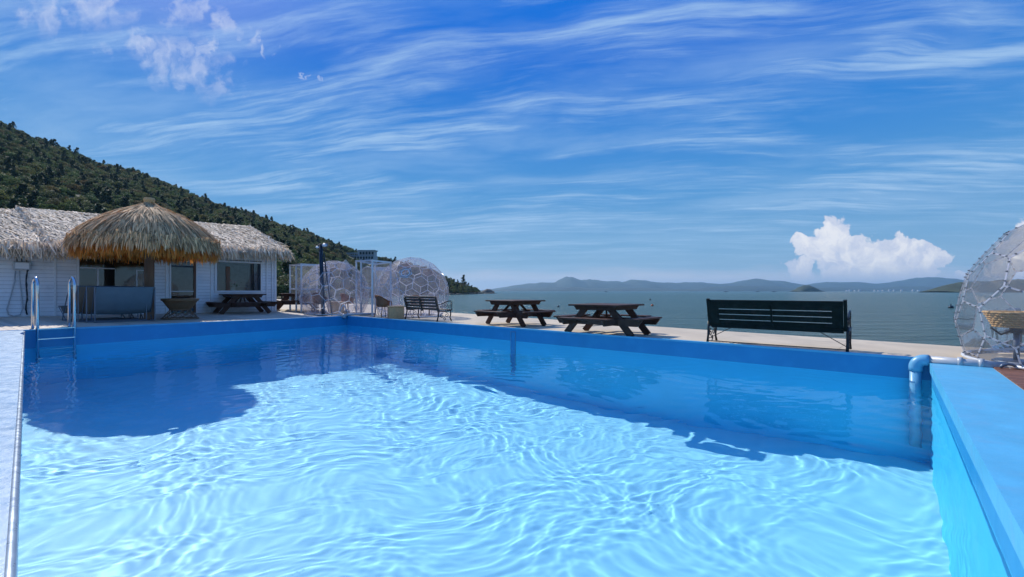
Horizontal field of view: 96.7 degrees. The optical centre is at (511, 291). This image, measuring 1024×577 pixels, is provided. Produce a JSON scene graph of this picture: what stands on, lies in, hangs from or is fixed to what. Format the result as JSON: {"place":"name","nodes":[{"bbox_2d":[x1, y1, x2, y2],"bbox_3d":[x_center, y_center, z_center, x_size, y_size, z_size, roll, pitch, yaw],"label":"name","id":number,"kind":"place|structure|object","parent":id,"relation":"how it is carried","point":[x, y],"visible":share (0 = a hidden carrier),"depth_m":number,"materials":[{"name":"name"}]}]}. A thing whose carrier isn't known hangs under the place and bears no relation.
{"place":"outdoors","nodes":[
{"label":"outdoors","id":0,"kind":"place"},
{"bbox_2d":[1,151,484,301],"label":"hill","id":1,"kind":"structure","parent":0,"point":[336,299],"depth_m":271.43,"materials":[{"name":"green plant"}]},
{"bbox_2d":[0,121,480,297],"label":"hillside forest","id":2,"kind":"object","parent":1,"relation":"on","point":[36,172],"visible":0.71,"depth_m":206.89,"materials":[{"name":"green plant"}]},
{"bbox_2d":[277,282,294,298],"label":"broadleaf tree","id":3,"kind":"object","parent":1,"relation":"on","point":[282,288],"visible":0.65,"depth_m":59.63,"materials":[{"name":"green plant"}]},
{"bbox_2d":[292,267,315,286],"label":"broadleaf tree","id":4,"kind":"object","parent":1,"relation":"on","point":[306,276],"visible":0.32,"depth_m":75.63,"materials":[{"name":"green plant"}]},
{"bbox_2d":[302,284,313,299],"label":"broadleaf tree","id":5,"kind":"object","parent":1,"relation":"on","point":[308,287],"visible":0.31,"depth_m":65.58,"materials":[{"name":"green plant"}]},
{"bbox_2d":[305,277,325,298],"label":"broadleaf tree","id":6,"kind":"object","parent":1,"relation":"on","point":[315,284],"visible":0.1,"depth_m":83.81,"materials":[{"name":"green plant"}]},
{"bbox_2d":[311,285,325,292],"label":"broadleaf tree","id":7,"kind":"object","parent":1,"relation":"on","point":[314,287],"visible":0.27,"depth_m":77.45,"materials":[{"name":"green plant"}]},
{"bbox_2d":[346,250,377,265],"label":"hillside hotel","id":8,"kind":"structure","parent":1,"relation":"on","point":[368,254],"depth_m":372.00,"materials":[{"name":"paint"}]},
{"bbox_2d":[0,0,1023,289],"label":"sky","id":9,"kind":"structure","parent":0,"point":[494,144],"materials":[{"name":"blue"}]},
{"bbox_2d":[277,299,1023,388],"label":"quay","id":10,"kind":"structure","parent":0,"point":[889,348],"depth_m":10.62,"materials":[{"name":"concrete"}]},
{"bbox_2d":[0,205,294,316],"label":"beach house","id":11,"kind":"structure","parent":10,"relation":"on","point":[34,236],"depth_m":16.76,"materials":[{"name":"paint"}]},
{"bbox_2d":[6,271,23,316],"bbox_3d":[-14.828,0.077,13.577,0.032,1.371,0.353,0,0,38],"label":"garden hose","id":12,"kind":"object","parent":11,"relation":"attached to","point":[11,295],"visible":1,"depth_m":13.58,"materials":[{"name":"grey plastic"}]},
{"bbox_2d":[13,254,30,269],"bbox_3d":[-14.707,-0.892,13.657,0.151,0.504,0.360,0,0,38],"label":"meter box","id":13,"kind":"object","parent":11,"relation":"attached to","point":[21,265],"visible":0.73,"depth_m":13.62,"materials":[{"name":"grey plastic"}]},
{"bbox_2d":[25,270,28,314],"bbox_3d":[-14.662,-0.039,13.752,0.087,1.506,0.050,0,0,0],"label":"power cable","id":14,"kind":"object","parent":13,"relation":"hanging from","point":[26,284],"visible":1,"depth_m":13.74,"materials":[{"name":"black rubber"}]},
{"bbox_2d":[76,260,143,285],"bbox_3d":[-13.450,-0.714,15.387,0.083,1.514,1.857,0,0,38],"label":"window","id":15,"kind":"structure","parent":11,"relation":"in","point":[77,261],"depth_m":14.89,"materials":[{"name":"brown wood"}]},
{"bbox_2d":[169,260,197,312],"bbox_3d":[-12.223,-0.296,16.938,0.083,2.330,0.886,0,0,38],"label":"door","id":16,"kind":"structure","parent":11,"relation":"in","point":[195,268],"depth_m":17.21,"materials":[{"name":"white wood"}]},
{"bbox_2d":[171,262,248,290],"bbox_3d":[-13.202,-0.531,19.831,0.035,1.300,3.753,0,0,38],"label":"window","id":17,"kind":"structure","parent":11,"relation":"in","point":[181,277],"depth_m":19.24,"materials":[{"name":"grey glass"}]},
{"bbox_2d":[222,280,241,290],"bbox_3d":[-11.369,-0.262,18.480,0.680,0.480,0.528,0,0,0],"label":"flower arrangement","id":18,"kind":"object","parent":11,"relation":"in","point":[233,284],"visible":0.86,"depth_m":18.45,"materials":[{"name":"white plant"}]},
{"bbox_2d":[215,260,262,291],"bbox_3d":[-11.042,-0.583,18.430,0.083,1.262,1.763,0,0,38],"label":"window","id":19,"kind":"structure","parent":11,"relation":"in","point":[260,264],"depth_m":18.36,"materials":[{"name":"white metal"}]},
{"bbox_2d":[0,311,324,330],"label":"wooden deck","id":20,"kind":"structure","parent":10,"relation":"on","point":[15,323],"depth_m":14.09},
{"bbox_2d":[31,276,75,348],"bbox_3d":[-11.128,1.138,11.052,0.510,3.024,0.762,0,0,33],"label":"pool ladder","id":21,"kind":"object","parent":20,"relation":"attached to","point":[36,279],"visible":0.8,"depth_m":10.90,"materials":[{"name":"silver metal"}]},
{"bbox_2d":[58,286,129,321],"bbox_3d":[-12.435,0.348,13.562,0.979,1.009,1.367,0,0,31],"label":"sling chair","id":22,"kind":"object","parent":20,"relation":"on","point":[64,308],"visible":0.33,"depth_m":13.03,"materials":[{"name":"grey metal"}]},
{"bbox_2d":[71,286,137,321],"bbox_3d":[-12.123,0.358,13.524,0.979,1.009,1.367,0,0,34],"label":"sling chair","id":23,"kind":"object","parent":20,"relation":"on","point":[81,293],"visible":0.3,"depth_m":12.95,"materials":[{"name":"grey fabric"}]},
{"bbox_2d":[80,286,146,322],"bbox_3d":[-11.812,0.368,13.484,0.979,1.009,1.367,0,0,37],"label":"sling chair","id":24,"kind":"object","parent":20,"relation":"on","point":[89,292],"visible":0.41,"depth_m":12.90,"materials":[{"name":"grey fabric"}]},
{"bbox_2d":[90,287,155,322],"bbox_3d":[-11.502,0.378,13.442,0.979,1.009,1.367,0,0,40],"label":"sling chair","id":25,"kind":"object","parent":20,"relation":"on","point":[118,300],"visible":0.88,"depth_m":13.24,"materials":[{"name":"grey fabric"}]},
{"bbox_2d":[58,197,223,319],"bbox_3d":[-11.214,-0.999,14.066,4.041,3.762,4.013,0,0,0],"label":"thatched parasol","id":26,"kind":"object","parent":20,"relation":"on","point":[149,230],"visible":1,"depth_m":12.98,"materials":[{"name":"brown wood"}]},
{"bbox_2d":[160,298,198,319],"bbox_3d":[-10.679,0.562,14.650,1.030,0.659,1.030,0,0,0],"label":"lounge chair","id":27,"kind":"object","parent":20,"relation":"on","point":[178,304],"visible":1,"depth_m":14.42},
{"bbox_2d":[206,294,276,313],"bbox_3d":[-10.555,0.505,17.835,2.240,0.797,2.240,0,0,43],"label":"picnic table","id":28,"kind":"object","parent":20,"relation":"on","point":[251,302],"visible":0.99,"depth_m":17.50,"materials":[{"name":"brown wood"}]},
{"bbox_2d":[316,243,331,315],"bbox_3d":[-7.383,-0.458,17.887,0.658,2.850,0.300,0,0,0],"label":"light pole","id":29,"kind":"object","parent":20,"relation":"on","point":[320,248],"visible":1,"depth_m":17.83,"materials":[{"name":"black metal"}]},
{"bbox_2d":[277,293,320,310],"bbox_3d":[-9.786,0.496,20.670,2.240,0.797,2.240,0,0,-20],"label":"picnic table","id":30,"kind":"object","parent":10,"relation":"on","point":[285,300],"visible":0.63,"depth_m":20.17,"materials":[{"name":"brown wood"}]},
{"bbox_2d":[289,263,329,311],"bbox_3d":[-8.952,-0.141,20.103,1.527,2.114,1.118,0,0,-30],"label":"porch frame","id":31,"kind":"object","parent":10,"relation":"on","point":[296,288],"visible":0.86,"depth_m":19.81,"materials":[{"name":"white metal"}]},
{"bbox_2d":[302,302,316,311],"bbox_3d":[-8.789,0.681,19.998,0.840,0.420,0.840,0,0,0],"label":"lounge table","id":32,"kind":"object","parent":10,"relation":"on","point":[311,306],"visible":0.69,"depth_m":19.79,"materials":[{"name":"white paint"}]},
{"bbox_2d":[311,292,328,312],"bbox_3d":[-8.257,0.485,19.540,0.583,0.868,0.643,0,0,33],"label":"rattan chair","id":33,"kind":"object","parent":10,"relation":"on","point":[316,298],"visible":0.8,"depth_m":19.59,"materials":[{"name":"brown wicker"}]},
{"bbox_2d":[298,260,369,315],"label":"clear dome","id":34,"kind":"structure","parent":10,"relation":"on","point":[312,313],"depth_m":18.25,"materials":[{"name":"metal"}]},
{"bbox_2d":[330,302,343,313],"bbox_3d":[-7.401,0.695,19.254,0.640,0.495,0.640,0,0,-23],"label":"side table","id":35,"kind":"object","parent":10,"relation":"on","point":[336,306],"visible":0.62,"depth_m":18.99,"materials":[{"name":"beige wicker"}]},
{"bbox_2d":[340,260,350,312],"bbox_3d":[-7.324,-0.223,20.053,0.496,2.327,0.487,0,0,0],"label":"folded parasol","id":36,"kind":"object","parent":10,"relation":"on","point":[347,284],"visible":0.77,"depth_m":19.96,"materials":[{"name":"white fabric"}]},
{"bbox_2d":[340,293,354,309],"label":"rattan chair","id":37,"kind":"object","parent":10,"relation":"on","point":[345,298],"visible":0.82,"depth_m":19.54,"materials":[{"name":"brown wicker"}]},
{"bbox_2d":[355,260,391,316],"bbox_3d":[-5.657,-0.147,18.516,0.749,2.301,1.951,0,0,-39],"label":"porch frame","id":38,"kind":"object","parent":10,"relation":"on","point":[372,264],"visible":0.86,"depth_m":18.93,"materials":[{"name":"white metal"}]},
{"bbox_2d":[357,266,399,314],"bbox_3d":[-5.736,-0.031,19.493,1.734,2.048,0.783,0,0,22],"label":"tunnel hood","id":39,"kind":"object","parent":10,"relation":"on","point":[378,287],"visible":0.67,"depth_m":19.50,"materials":[{"name":"white metal"}]},
{"bbox_2d":[374,295,391,317],"bbox_3d":[-4.827,0.567,17.021,0.643,0.868,0.583,0,0,42],"label":"rattan chair","id":40,"kind":"object","parent":10,"relation":"on","point":[381,301],"visible":0.94,"depth_m":16.80,"materials":[{"name":"brown wicker"}]},
{"bbox_2d":[387,306,404,318],"bbox_3d":[-4.279,0.768,16.747,0.600,0.455,0.600,0,0,-23],"label":"side table","id":41,"kind":"object","parent":10,"relation":"on","point":[395,312],"visible":0.86,"depth_m":16.52,"materials":[{"name":"beige wicker"}]},
{"bbox_2d":[374,257,448,317],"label":"clear dome","id":42,"kind":"structure","parent":10,"relation":"on","point":[407,276],"depth_m":17.68,"materials":[{"name":"metal"}]},
{"bbox_2d":[403,296,451,321],"bbox_3d":[-2.946,0.587,15.798,0.688,0.840,2.040,0,0,-44],"label":"garden bench","id":43,"kind":"object","parent":10,"relation":"on","point":[418,303],"visible":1,"depth_m":15.49,"materials":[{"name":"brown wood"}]},
{"bbox_2d":[420,293,438,315],"bbox_3d":[-3.385,0.544,18.709,0.520,0.952,0.638,0,0,29],"label":"cushioned chair","id":44,"kind":"object","parent":10,"relation":"on","point":[436,295],"visible":0.39,"depth_m":18.80,"materials":[{"name":"white fabric"}]},
{"bbox_2d":[0,316,1023,576],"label":"swimming pool","id":45,"kind":"structure","parent":10,"relation":"in","point":[982,408],"depth_m":5.80,"materials":[{"name":"paint"}]},
{"bbox_2d":[341,313,374,318],"bbox_3d":[-6.114,0.976,18.097,1.261,0.209,0.197,0,0,-28],"label":"inlet pipe","id":46,"kind":"object","parent":45,"relation":"attached to","point":[350,314],"visible":0.94,"depth_m":18.02,"materials":[{"name":"grey plastic"}]},
{"bbox_2d":[17,325,1011,576],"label":"pool water","id":47,"kind":"structure","parent":45,"relation":"in","point":[343,451],"depth_m":3.52,"materials":[{"name":"blue liquid"}]},
{"bbox_2d":[908,355,1023,381],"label":"pipe","id":48,"kind":"object","parent":45,"relation":"attached to","point":[916,365],"visible":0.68,"depth_m":6.64,"materials":[{"name":"white plastic"}]},
{"bbox_2d":[474,300,555,326],"bbox_3d":[0.097,0.668,13.814,2.240,0.797,2.240,0,0,-41],"label":"picnic table","id":49,"kind":"object","parent":10,"relation":"on","point":[514,311],"visible":1,"depth_m":13.45,"materials":[{"name":"brown wood"}]},
{"bbox_2d":[553,303,661,335],"bbox_3d":[2.280,0.689,10.980,2.285,0.757,2.285,0,0,41],"label":"picnic table","id":50,"kind":"object","parent":10,"relation":"on","point":[624,324],"visible":1,"depth_m":10.63,"materials":[{"name":"brown wood"}]},
{"bbox_2d":[706,298,851,351],"bbox_3d":[4.952,0.588,8.591,2.313,0.890,0.696,0,0,41],"label":"garden bench","id":51,"kind":"object","parent":10,"relation":"on","point":[716,315],"visible":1,"depth_m":8.29,"materials":[{"name":"metal"}]},
{"bbox_2d":[953,225,1023,369],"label":"clear dome","id":52,"kind":"structure","parent":10,"relation":"on","point":[994,279],"depth_m":7.72,"materials":[{"name":"plastic"}]},
{"bbox_2d":[981,310,1023,363],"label":"basket chair","id":53,"kind":"object","parent":10,"relation":"on","point":[1013,321],"visible":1,"depth_m":6.67,"materials":[{"name":"wicker"}]},
{"bbox_2d":[994,367,1023,389],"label":"side deck","id":54,"kind":"structure","parent":10,"relation":"on","point":[1016,376],"depth_m":5.67,"materials":[{"name":"brown wood"}]},
{"bbox_2d":[999,363,1015,368],"bbox_3d":[6.680,1.006,6.122,0.209,0.086,0.046,0,0,17],"label":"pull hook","id":55,"kind":"object","parent":54,"relation":"on","point":[1001,366],"visible":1,"depth_m":6.11,"materials":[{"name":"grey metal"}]},
{"bbox_2d":[1014,308,1021,342],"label":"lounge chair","id":56,"kind":"object","parent":10,"relation":"on","point":[1017,309],"visible":0.19,"depth_m":8.32,"materials":[{"name":"grey metal"}]},
{"bbox_2d":[353,291,1023,345],"bbox_3d":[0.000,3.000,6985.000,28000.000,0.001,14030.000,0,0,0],"label":"sea","id":57,"kind":"structure","parent":0,"point":[918,317],"depth_m":89.05,"materials":[{"name":"liquid"}]},
{"bbox_2d":[481,289,494,292],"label":"sea stack","id":58,"kind":"object","parent":57,"relation":"in","point":[488,291],"visible":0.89,"depth_m":615.74,"materials":[{"name":"grey stone"}]},
{"bbox_2d":[493,286,935,290],"bbox_3d":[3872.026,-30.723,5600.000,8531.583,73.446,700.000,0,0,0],"label":"foreshore hills","id":59,"kind":"structure","parent":0,"point":[769,288],"depth_m":5360.90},
{"bbox_2d":[481,276,1023,290],"bbox_3d":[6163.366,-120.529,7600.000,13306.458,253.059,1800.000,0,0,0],"label":"mountain range","id":60,"kind":"structure","parent":0,"point":[566,281],"depth_m":7109.03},
{"bbox_2d":[789,285,824,291],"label":"wooded islet","id":61,"kind":"object","parent":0,"point":[806,288],"visible":0.94,"depth_m":2269.89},
{"bbox_2d":[921,279,1023,291],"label":"wooded headland","id":62,"kind":"structure","parent":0,"point":[1016,285],"depth_m":1076.43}
]}

